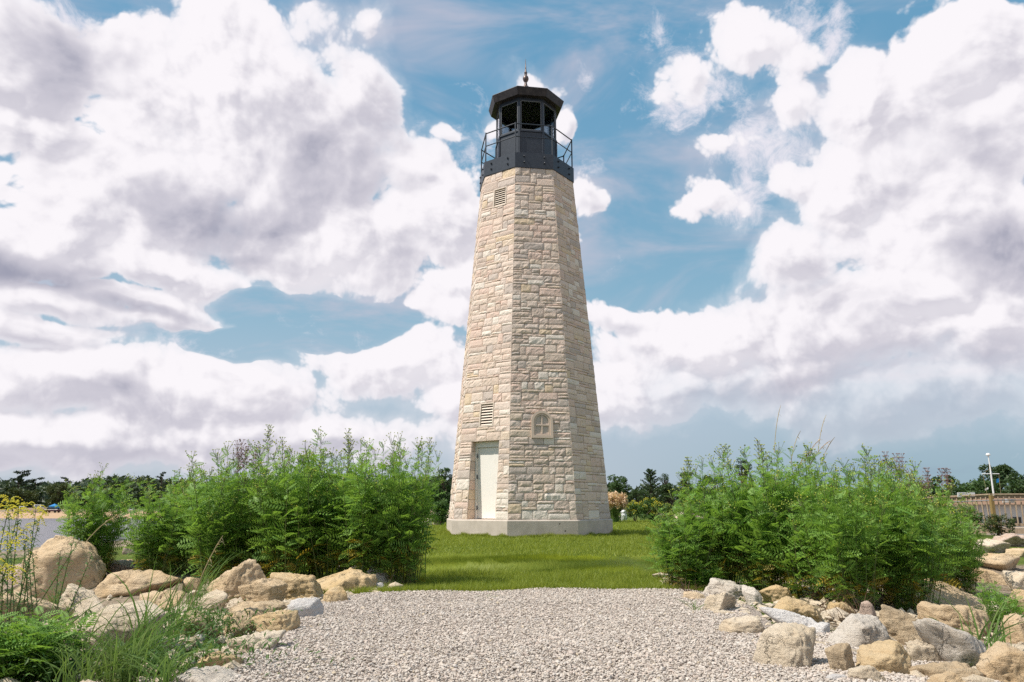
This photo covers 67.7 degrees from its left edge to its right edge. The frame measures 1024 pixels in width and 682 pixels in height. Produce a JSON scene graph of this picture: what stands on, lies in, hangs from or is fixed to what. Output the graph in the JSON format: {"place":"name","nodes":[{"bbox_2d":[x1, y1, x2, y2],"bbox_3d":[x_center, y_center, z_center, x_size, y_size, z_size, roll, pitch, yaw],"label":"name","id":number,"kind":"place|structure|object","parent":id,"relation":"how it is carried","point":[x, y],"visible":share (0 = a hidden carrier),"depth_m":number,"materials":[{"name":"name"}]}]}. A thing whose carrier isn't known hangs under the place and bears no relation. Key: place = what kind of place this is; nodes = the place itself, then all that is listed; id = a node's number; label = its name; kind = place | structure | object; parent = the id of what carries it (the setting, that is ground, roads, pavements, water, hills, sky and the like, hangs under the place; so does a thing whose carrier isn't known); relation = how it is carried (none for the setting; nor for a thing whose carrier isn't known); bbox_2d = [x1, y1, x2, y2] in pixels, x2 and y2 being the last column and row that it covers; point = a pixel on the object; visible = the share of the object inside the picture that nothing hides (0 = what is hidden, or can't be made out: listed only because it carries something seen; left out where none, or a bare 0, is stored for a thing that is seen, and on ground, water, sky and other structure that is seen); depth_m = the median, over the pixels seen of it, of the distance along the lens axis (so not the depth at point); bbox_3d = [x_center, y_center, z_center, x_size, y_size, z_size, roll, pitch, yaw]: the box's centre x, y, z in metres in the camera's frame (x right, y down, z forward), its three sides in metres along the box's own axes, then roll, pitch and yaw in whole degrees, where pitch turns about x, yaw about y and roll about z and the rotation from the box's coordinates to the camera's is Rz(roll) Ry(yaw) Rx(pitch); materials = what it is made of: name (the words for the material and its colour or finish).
{"place":"outdoors","nodes":[
{"label":"outdoors","id":0,"kind":"place"},
{"bbox_2d":[0,518,156,551],"bbox_3d":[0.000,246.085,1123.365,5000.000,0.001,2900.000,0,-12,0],"label":"water","id":1,"kind":"structure","parent":0,"point":[47,532],"depth_m":84.22,"materials":[{"name":"grey liquid"}]},
{"bbox_2d":[0,512,160,517],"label":"beach","id":2,"kind":"structure","parent":0,"point":[50,514],"depth_m":172.51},
{"bbox_2d":[162,519,811,593],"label":"lawn grass","id":3,"kind":"structure","parent":0,"point":[464,565],"depth_m":10.68,"materials":[{"name":"plant"}]},
{"bbox_2d":[0,507,1023,681],"bbox_3d":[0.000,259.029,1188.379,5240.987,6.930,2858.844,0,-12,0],"label":"ground","id":4,"kind":"structure","parent":0,"point":[1005,588],"depth_m":9.82,"materials":[{"name":"plant"}]},
{"bbox_2d":[0,557,25,627],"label":"goldenrod","id":5,"kind":"object","parent":4,"relation":"on","point":[3,579],"visible":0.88,"depth_m":4.23,"materials":[{"name":"yellow plant"}]},
{"bbox_2d":[0,494,35,633],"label":"goldenrod","id":6,"kind":"object","parent":4,"relation":"on","point":[15,542],"visible":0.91,"depth_m":4.77,"materials":[{"name":"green plant"}]},
{"bbox_2d":[2,487,39,510],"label":"broadleaf tree","id":7,"kind":"object","parent":4,"relation":"on","point":[17,492],"visible":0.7,"depth_m":209.29,"materials":[{"name":"green plant"}]},
{"bbox_2d":[0,499,48,622],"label":"goldenrod","id":8,"kind":"object","parent":4,"relation":"on","point":[35,522],"visible":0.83,"depth_m":5.45,"materials":[{"name":"green plant"}]},
{"bbox_2d":[0,591,74,623],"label":"rock","id":9,"kind":"object","parent":4,"relation":"on","point":[46,603],"visible":0.24,"depth_m":5.96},
{"bbox_2d":[0,606,98,681],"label":"tansy plant","id":10,"kind":"object","parent":4,"relation":"on","point":[33,637],"visible":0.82,"depth_m":3.70,"materials":[{"name":"green plant"}]},
{"bbox_2d":[15,526,97,623],"bbox_3d":[-3.646,1.828,6.003,0.591,0.739,0.541,-9,-15,36],"label":"goldenrod","id":11,"kind":"object","parent":4,"relation":"on","point":[60,571],"visible":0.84,"depth_m":5.95,"materials":[{"name":"green plant"}]},
{"bbox_2d":[45,482,68,508],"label":"broadleaf tree","id":12,"kind":"object","parent":4,"relation":"on","point":[56,496],"visible":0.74,"depth_m":209.97,"materials":[{"name":"green plant"}]},
{"bbox_2d":[21,535,106,602],"bbox_3d":[-5.291,2.768,8.990,0.929,0.929,0.718,4,-13,-19],"label":"rock","id":13,"kind":"object","parent":4,"relation":"on","point":[46,552],"visible":0.6,"depth_m":8.78,"materials":[{"name":"stone"}]},
{"bbox_2d":[15,627,143,681],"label":"grass tuft","id":14,"kind":"object","parent":4,"relation":"on","point":[83,674],"visible":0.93,"depth_m":3.55,"materials":[{"name":"plant"}]},
{"bbox_2d":[59,583,103,617],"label":"rock","id":15,"kind":"object","parent":4,"relation":"on","point":[87,602],"visible":0.52,"depth_m":6.28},
{"bbox_2d":[36,587,150,648],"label":"grass tuft","id":16,"kind":"object","parent":4,"relation":"on","point":[75,619],"visible":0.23,"depth_m":4.26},
{"bbox_2d":[54,462,135,576],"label":"tansy bush","id":17,"kind":"object","parent":4,"relation":"on","point":[96,519],"visible":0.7,"depth_m":9.48,"materials":[{"name":"green plant"}]},
{"bbox_2d":[0,631,192,681],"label":"weeds","id":18,"kind":"object","parent":4,"relation":"on","point":[50,667],"visible":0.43,"depth_m":3.66,"materials":[{"name":"green plant"}]},
{"bbox_2d":[66,600,164,659],"bbox_3d":[-2.340,1.753,4.409,0.664,0.472,0.289,-2,-12,11],"label":"rock","id":19,"kind":"object","parent":4,"relation":"on","point":[108,612],"visible":0.34,"depth_m":4.33,"materials":[{"name":"stone"}]},
{"bbox_2d":[48,607,205,681],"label":"grass tuft","id":20,"kind":"object","parent":4,"relation":"on","point":[112,657],"visible":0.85,"depth_m":3.63,"materials":[{"name":"plant"}]},
{"bbox_2d":[94,569,181,598],"bbox_3d":[-3.938,2.572,7.961,0.937,0.368,0.488,2,-12,-10],"label":"rock","id":21,"kind":"object","parent":4,"relation":"on","point":[134,581],"visible":0.71,"depth_m":7.83,"materials":[{"name":"stone"}]},
{"bbox_2d":[118,477,193,574],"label":"tansy bush","id":22,"kind":"object","parent":4,"relation":"on","point":[148,544],"visible":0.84,"depth_m":9.21,"materials":[{"name":"green plant"}]},
{"bbox_2d":[86,557,225,654],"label":"grass tuft","id":23,"kind":"object","parent":4,"relation":"on","point":[143,622],"visible":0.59,"depth_m":4.26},
{"bbox_2d":[111,594,207,661],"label":"grass tuft","id":24,"kind":"object","parent":4,"relation":"on","point":[156,629],"visible":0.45,"depth_m":4.03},
{"bbox_2d":[139,590,185,611],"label":"rock","id":25,"kind":"object","parent":4,"relation":"on","point":[159,598],"visible":0.38,"depth_m":6.36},
{"bbox_2d":[116,635,223,681],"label":"grass tuft","id":26,"kind":"object","parent":4,"relation":"on","point":[165,670],"visible":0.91,"depth_m":3.53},
{"bbox_2d":[134,463,229,574],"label":"tansy bush","id":27,"kind":"object","parent":4,"relation":"on","point":[183,561],"visible":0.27,"depth_m":9.69,"materials":[{"name":"green plant"}]},
{"bbox_2d":[26,626,353,680],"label":"weeds","id":28,"kind":"object","parent":4,"relation":"on","point":[195,659],"visible":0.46,"depth_m":3.82,"materials":[{"name":"green plant"}]},
{"bbox_2d":[161,560,224,633],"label":"grass tuft","id":29,"kind":"object","parent":4,"relation":"on","point":[171,600],"visible":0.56,"depth_m":5.01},
{"bbox_2d":[162,584,249,638],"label":"grass tuft","id":30,"kind":"object","parent":4,"relation":"on","point":[184,616],"visible":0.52,"depth_m":4.87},
{"bbox_2d":[196,589,227,611],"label":"rock","id":31,"kind":"object","parent":4,"relation":"on","point":[216,594],"visible":0.49,"depth_m":6.11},
{"bbox_2d":[174,665,258,681],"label":"rock","id":32,"kind":"object","parent":4,"relation":"on","point":[208,674],"visible":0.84,"depth_m":3.52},
{"bbox_2d":[171,441,266,584],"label":"tansy bush","id":33,"kind":"object","parent":4,"relation":"on","point":[214,527],"visible":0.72,"depth_m":8.32,"materials":[{"name":"green plant"}]},
{"bbox_2d":[196,651,243,666],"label":"rock","id":34,"kind":"object","parent":4,"relation":"on","point":[219,662],"visible":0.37,"depth_m":3.79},
{"bbox_2d":[206,559,265,602],"bbox_3d":[-2.610,2.299,7.124,0.784,0.518,0.305,-5,-13,22],"label":"rock","id":35,"kind":"object","parent":4,"relation":"on","point":[248,571],"visible":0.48,"depth_m":7.02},
{"bbox_2d":[156,599,319,647],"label":"weeds","id":36,"kind":"object","parent":4,"relation":"on","point":[221,629],"visible":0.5,"depth_m":4.81,"materials":[{"name":"green plant"}]},
{"bbox_2d":[222,601,266,635],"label":"rock","id":37,"kind":"object","parent":4,"relation":"on","point":[239,607],"visible":0.42,"depth_m":5.00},
{"bbox_2d":[231,439,259,562],"bbox_3d":[-3.088,1.927,8.687,0.245,1.620,0.400,11,-17,-42],"label":"dry umbel","id":38,"kind":"object","parent":4,"relation":"on","point":[239,455],"visible":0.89,"depth_m":8.73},
{"bbox_2d":[225,630,285,653],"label":"rock","id":39,"kind":"object","parent":4,"relation":"on","point":[259,637],"visible":0.42,"depth_m":4.24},
{"bbox_2d":[238,578,287,601],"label":"rock","id":40,"kind":"object","parent":4,"relation":"on","point":[265,589],"visible":0.59,"depth_m":6.52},
{"bbox_2d":[219,436,319,578],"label":"tansy bush","id":41,"kind":"object","parent":4,"relation":"on","point":[261,562],"visible":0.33,"depth_m":8.46,"materials":[{"name":"green plant"}]},
{"bbox_2d":[251,610,300,631],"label":"rock","id":42,"kind":"object","parent":4,"relation":"on","point":[287,621],"visible":0.59,"depth_m":4.94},
{"bbox_2d":[238,426,349,579],"bbox_3d":[-2.356,1.810,8.331,1.146,1.783,1.298,-1,-12,3],"label":"tansy bush","id":43,"kind":"object","parent":4,"relation":"on","point":[290,547],"visible":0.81,"depth_m":8.13,"materials":[{"name":"green plant"}]},
{"bbox_2d":[270,572,323,599],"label":"rock","id":44,"kind":"object","parent":4,"relation":"on","point":[301,586],"visible":0.51,"depth_m":6.85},
{"bbox_2d":[279,431,390,578],"bbox_3d":[-2.009,1.863,8.487,1.186,1.716,1.242,5,-13,-24],"label":"tansy bush","id":45,"kind":"object","parent":4,"relation":"on","point":[324,556],"visible":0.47,"depth_m":8.21,"materials":[{"name":"green plant"}]},
{"bbox_2d":[323,586,347,601],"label":"rock","id":46,"kind":"object","parent":4,"relation":"on","point":[335,594],"visible":0.68,"depth_m":6.45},
{"bbox_2d":[316,567,377,591],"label":"rock","id":47,"kind":"object","parent":4,"relation":"on","point":[350,577],"visible":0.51,"depth_m":7.37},
{"bbox_2d":[318,437,427,575],"bbox_3d":[-1.497,1.857,8.232,1.159,1.594,1.151,6,-14,-26],"label":"tansy bush","id":48,"kind":"object","parent":4,"relation":"on","point":[353,530],"visible":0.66,"depth_m":8.00,"materials":[{"name":"green plant"}]},
{"bbox_2d":[366,431,448,584],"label":"tansy bush","id":49,"kind":"object","parent":4,"relation":"on","point":[410,559],"visible":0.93,"depth_m":7.97,"materials":[{"name":"green plant"}]},
{"bbox_2d":[431,467,452,513],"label":"broadleaf tree","id":50,"kind":"object","parent":4,"relation":"on","point":[442,487],"visible":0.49,"depth_m":58.87,"materials":[{"name":"green plant"}]},
{"bbox_2d":[0,474,1008,511],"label":"distant woods","id":51,"kind":"object","parent":4,"relation":"on","point":[42,497],"visible":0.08,"depth_m":255.11,"materials":[{"name":"plant"}]},
{"bbox_2d":[0,573,1023,681],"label":"rubble","id":52,"kind":"object","parent":4,"relation":"on","point":[831,615],"visible":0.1,"depth_m":5.52,"materials":[{"name":"stone"}]},
{"bbox_2d":[447,59,612,536],"bbox_3d":[0.457,-1.758,23.915,4.601,15.770,4.601,-9,-15,35],"label":"lighthouse","id":53,"kind":"object","parent":4,"relation":"on","point":[529,458],"visible":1,"depth_m":21.89,"materials":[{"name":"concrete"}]},
{"bbox_2d":[475,441,498,518],"bbox_3d":[-0.623,3.853,21.133,0.954,2.115,0.105,-9,-15,35],"label":"door","id":54,"kind":"structure","parent":53,"relation":"in","point":[486,459],"depth_m":21.19,"materials":[{"name":"beige paint"}]},
{"bbox_2d":[531,410,552,437],"bbox_3d":[0.823,2.293,20.976,0.610,0.766,0.146,2,-12,-9],"label":"window frame","id":55,"kind":"structure","parent":53,"relation":"in","point":[541,421],"depth_m":20.95,"materials":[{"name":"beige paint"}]},
{"bbox_2d":[607,474,631,512],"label":"broadleaf tree","id":56,"kind":"object","parent":4,"relation":"on","point":[617,483],"visible":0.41,"depth_m":116.94,"materials":[{"name":"green plant"}]},
{"bbox_2d":[636,497,663,521],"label":"flowering shrub","id":57,"kind":"object","parent":4,"relation":"on","point":[642,510],"visible":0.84,"depth_m":38.94,"materials":[{"name":"green plant"}]},
{"bbox_2d":[640,468,665,507],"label":"conifer tree","id":58,"kind":"object","parent":4,"relation":"on","point":[650,473],"visible":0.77,"depth_m":112.82,"materials":[{"name":"green plant"}]},
{"bbox_2d":[657,483,686,514],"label":"broadleaf tree","id":59,"kind":"object","parent":4,"relation":"on","point":[665,492],"visible":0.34,"depth_m":115.36,"materials":[{"name":"green plant"}]},
{"bbox_2d":[640,486,726,586],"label":"tansy bush","id":60,"kind":"object","parent":4,"relation":"on","point":[673,547],"visible":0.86,"depth_m":7.57,"materials":[{"name":"green plant"}]},
{"bbox_2d":[674,557,728,587],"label":"tansy plant","id":61,"kind":"object","parent":4,"relation":"on","point":[701,580],"visible":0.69,"depth_m":7.41,"materials":[{"name":"green plant"}]},
{"bbox_2d":[665,455,766,584],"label":"tansy bush","id":62,"kind":"object","parent":4,"relation":"on","point":[720,548],"visible":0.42,"depth_m":7.80,"materials":[{"name":"green plant"}]},
{"bbox_2d":[703,592,736,610],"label":"rock","id":63,"kind":"object","parent":4,"relation":"on","point":[723,601],"visible":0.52,"depth_m":5.85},
{"bbox_2d":[703,578,743,598],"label":"rock","id":64,"kind":"object","parent":4,"relation":"on","point":[718,586],"visible":0.42,"depth_m":6.96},
{"bbox_2d":[699,445,820,589],"bbox_3d":[2.474,1.805,7.648,1.151,1.503,1.159,2,-12,-11],"label":"tansy bush","id":65,"kind":"object","parent":4,"relation":"on","point":[755,560],"visible":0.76,"depth_m":7.46,"materials":[{"name":"green plant"}]},
{"bbox_2d":[759,585,791,601],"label":"rock","id":66,"kind":"object","parent":4,"relation":"on","point":[772,593],"visible":0.62,"depth_m":6.71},
{"bbox_2d":[758,607,815,625],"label":"rock","id":67,"kind":"object","parent":4,"relation":"on","point":[779,615],"visible":0.32,"depth_m":5.02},
{"bbox_2d":[739,449,835,577],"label":"tansy bush","id":68,"kind":"object","parent":4,"relation":"on","point":[779,459],"visible":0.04,"depth_m":9.54,"materials":[{"name":"green plant"}]},
{"bbox_2d":[773,596,822,622],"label":"rock","id":69,"kind":"object","parent":4,"relation":"on","point":[800,607],"visible":0.5,"depth_m":5.49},
{"bbox_2d":[752,441,856,600],"bbox_3d":[2.799,1.726,7.305,1.007,1.539,1.006,10,-16,-38],"label":"tansy bush","id":70,"kind":"object","parent":4,"relation":"on","point":[790,563],"visible":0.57,"depth_m":7.14,"materials":[{"name":"green plant"}]},
{"bbox_2d":[780,460,898,609],"bbox_3d":[2.857,1.692,6.603,0.884,1.312,0.904,-11,-16,40],"label":"tansy bush","id":71,"kind":"object","parent":4,"relation":"on","point":[841,555],"visible":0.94,"depth_m":6.48,"materials":[{"name":"green plant"}]},
{"bbox_2d":[825,643,854,670],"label":"rock","id":72,"kind":"object","parent":4,"relation":"on","point":[839,655],"visible":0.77,"depth_m":3.73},
{"bbox_2d":[827,613,888,646],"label":"rock","id":73,"kind":"object","parent":4,"relation":"on","point":[856,630],"visible":0.46,"depth_m":4.45,"materials":[{"name":"stone"}]},
{"bbox_2d":[847,665,887,681],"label":"rock","id":74,"kind":"object","parent":4,"relation":"on","point":[866,672],"visible":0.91,"depth_m":3.51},
{"bbox_2d":[817,443,947,595],"bbox_3d":[3.482,1.731,7.219,1.129,1.557,0.997,-9,-15,36],"label":"tansy bush","id":75,"kind":"object","parent":4,"relation":"on","point":[892,487],"visible":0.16,"depth_m":7.10,"materials":[{"name":"green plant"}]},
{"bbox_2d":[856,639,911,673],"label":"rock","id":76,"kind":"object","parent":4,"relation":"on","point":[889,655],"visible":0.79,"depth_m":3.72,"materials":[{"name":"stone"}]},
{"bbox_2d":[835,455,933,512],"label":"tansy bush","id":77,"kind":"object","parent":4,"relation":"on","point":[848,477],"visible":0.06,"depth_m":9.69,"materials":[{"name":"green plant"}]},
{"bbox_2d":[879,604,921,644],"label":"rock","id":78,"kind":"object","parent":4,"relation":"on","point":[899,626],"visible":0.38,"depth_m":4.84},
{"bbox_2d":[852,465,969,612],"bbox_3d":[3.490,1.758,6.754,0.863,1.304,0.824,0,-12,0],"label":"tansy bush","id":79,"kind":"object","parent":4,"relation":"on","point":[913,557],"visible":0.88,"depth_m":6.63,"materials":[{"name":"green plant"}]},
{"bbox_2d":[906,640,942,663],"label":"rock","id":80,"kind":"object","parent":4,"relation":"on","point":[919,650],"visible":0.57,"depth_m":4.03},
{"bbox_2d":[868,457,983,585],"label":"tansy bush","id":81,"kind":"object","parent":4,"relation":"on","point":[951,532],"visible":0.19,"depth_m":7.82,"materials":[{"name":"green plant"}]},
{"bbox_2d":[909,661,985,676],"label":"rock","id":82,"kind":"object","parent":4,"relation":"on","point":[959,669],"visible":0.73,"depth_m":3.63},
{"bbox_2d":[901,578,995,608],"bbox_3d":[4.316,2.503,7.456,1.077,0.360,0.538,0,-12,0],"label":"rock","id":83,"kind":"object","parent":4,"relation":"on","point":[957,597],"visible":0.2,"depth_m":7.38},
{"bbox_2d":[912,618,985,666],"bbox_3d":[2.393,1.677,4.108,0.335,0.377,0.433,-10,-15,37],"label":"rock","id":84,"kind":"object","parent":4,"relation":"on","point":[950,643],"visible":0.49,"depth_m":4.00,"materials":[{"name":"stone"}]},
{"bbox_2d":[917,601,991,638],"bbox_3d":[3.119,1.987,5.315,0.534,0.316,0.374,0,-12,0],"label":"rock","id":85,"kind":"object","parent":4,"relation":"on","point":[947,614],"visible":0.41,"depth_m":5.21,"materials":[{"name":"stone"}]},
{"bbox_2d":[943,501,989,594],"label":"tansy bush","id":86,"kind":"object","parent":4,"relation":"on","point":[975,564],"visible":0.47,"depth_m":8.47,"materials":[{"name":"green plant"}]},
{"bbox_2d":[926,581,1021,649],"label":"grass tuft","id":87,"kind":"object","parent":4,"relation":"on","point":[992,637],"visible":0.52,"depth_m":4.22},
{"bbox_2d":[950,478,1003,495],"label":"broadleaf tree","id":88,"kind":"object","parent":4,"relation":"on","point":[980,487],"visible":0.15,"depth_m":95.39,"materials":[{"name":"green plant"}]},
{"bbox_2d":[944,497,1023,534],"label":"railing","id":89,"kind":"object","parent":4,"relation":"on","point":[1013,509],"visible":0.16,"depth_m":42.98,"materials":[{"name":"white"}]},
{"bbox_2d":[971,568,1006,584],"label":"rock","id":90,"kind":"object","parent":4,"relation":"on","point":[988,576],"visible":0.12,"depth_m":9.63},
{"bbox_2d":[957,596,1021,646],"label":"grass tuft","id":91,"kind":"object","parent":4,"relation":"on","point":[1003,637],"visible":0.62,"depth_m":4.58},
{"bbox_2d":[973,538,1010,552],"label":"rock","id":92,"kind":"object","parent":4,"relation":"on","point":[997,546],"visible":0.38,"depth_m":13.80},
{"bbox_2d":[969,463,1017,495],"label":"broadleaf tree","id":93,"kind":"object","parent":4,"relation":"on","point":[1003,470],"visible":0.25,"depth_m":107.10,"materials":[{"name":"green plant"}]},
{"bbox_2d":[970,527,1023,533],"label":"boardwalk","id":94,"kind":"structure","parent":4,"relation":"on","point":[1019,530],"depth_m":24.22,"materials":[{"name":"brown wood"}]},
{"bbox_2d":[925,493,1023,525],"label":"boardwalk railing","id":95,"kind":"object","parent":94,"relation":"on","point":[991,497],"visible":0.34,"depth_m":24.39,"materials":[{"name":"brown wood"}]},
{"bbox_2d":[971,580,1023,634],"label":"tansy plant","id":96,"kind":"object","parent":4,"relation":"on","point":[989,600],"visible":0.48,"depth_m":5.45,"materials":[{"name":"green plant"}]},
{"bbox_2d":[976,553,1019,570],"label":"rock","id":97,"kind":"object","parent":4,"relation":"on","point":[1001,561],"visible":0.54,"depth_m":10.61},
{"bbox_2d":[981,513,1016,535],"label":"shrub","id":98,"kind":"object","parent":4,"relation":"on","point":[995,528],"visible":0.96,"depth_m":20.39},
{"bbox_2d":[976,641,1023,681],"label":"rock","id":99,"kind":"object","parent":4,"relation":"on","point":[1001,661],"visible":0.93,"depth_m":3.58,"materials":[{"name":"stone"}]},
{"bbox_2d":[999,472,1023,492],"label":"broadleaf tree","id":100,"kind":"object","parent":4,"relation":"on","point":[1015,482],"visible":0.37,"depth_m":102.79,"materials":[{"name":"green plant"}]},
{"bbox_2d":[1001,613,1023,643],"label":"rock","id":101,"kind":"object","parent":4,"relation":"on","point":[1017,636],"visible":0.56,"depth_m":5.00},
{"bbox_2d":[1001,570,1023,590],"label":"rock","id":102,"kind":"object","parent":4,"relation":"on","point":[1013,579],"visible":0.69,"depth_m":9.04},
{"bbox_2d":[0,0,1023,498],"label":"sky","id":103,"kind":"structure","parent":0,"point":[221,221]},
{"bbox_2d":[139,586,1000,681],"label":"gravel path","id":104,"kind":"structure","parent":0,"point":[758,613],"depth_m":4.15,"materials":[{"name":"gravel"}]},
{"bbox_2d":[287,597,323,616],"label":"rock","id":105,"kind":"object","parent":104,"relation":"on","point":[311,606],"visible":0.66,"depth_m":5.57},
{"bbox_2d":[719,615,764,634],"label":"rock","id":106,"kind":"object","parent":104,"relation":"on","point":[748,623],"visible":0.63,"depth_m":4.81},
{"bbox_2d":[752,622,815,667],"bbox_3d":[1.412,1.617,3.912,0.274,0.321,0.274,9,-15,-36],"label":"rock","id":107,"kind":"object","parent":104,"relation":"on","point":[783,644],"visible":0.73,"depth_m":3.87,"materials":[{"name":"stone"}]},
{"bbox_2d":[608,490,627,521],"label":"pampas grass","id":108,"kind":"object","parent":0,"point":[617,500],"depth_m":38.83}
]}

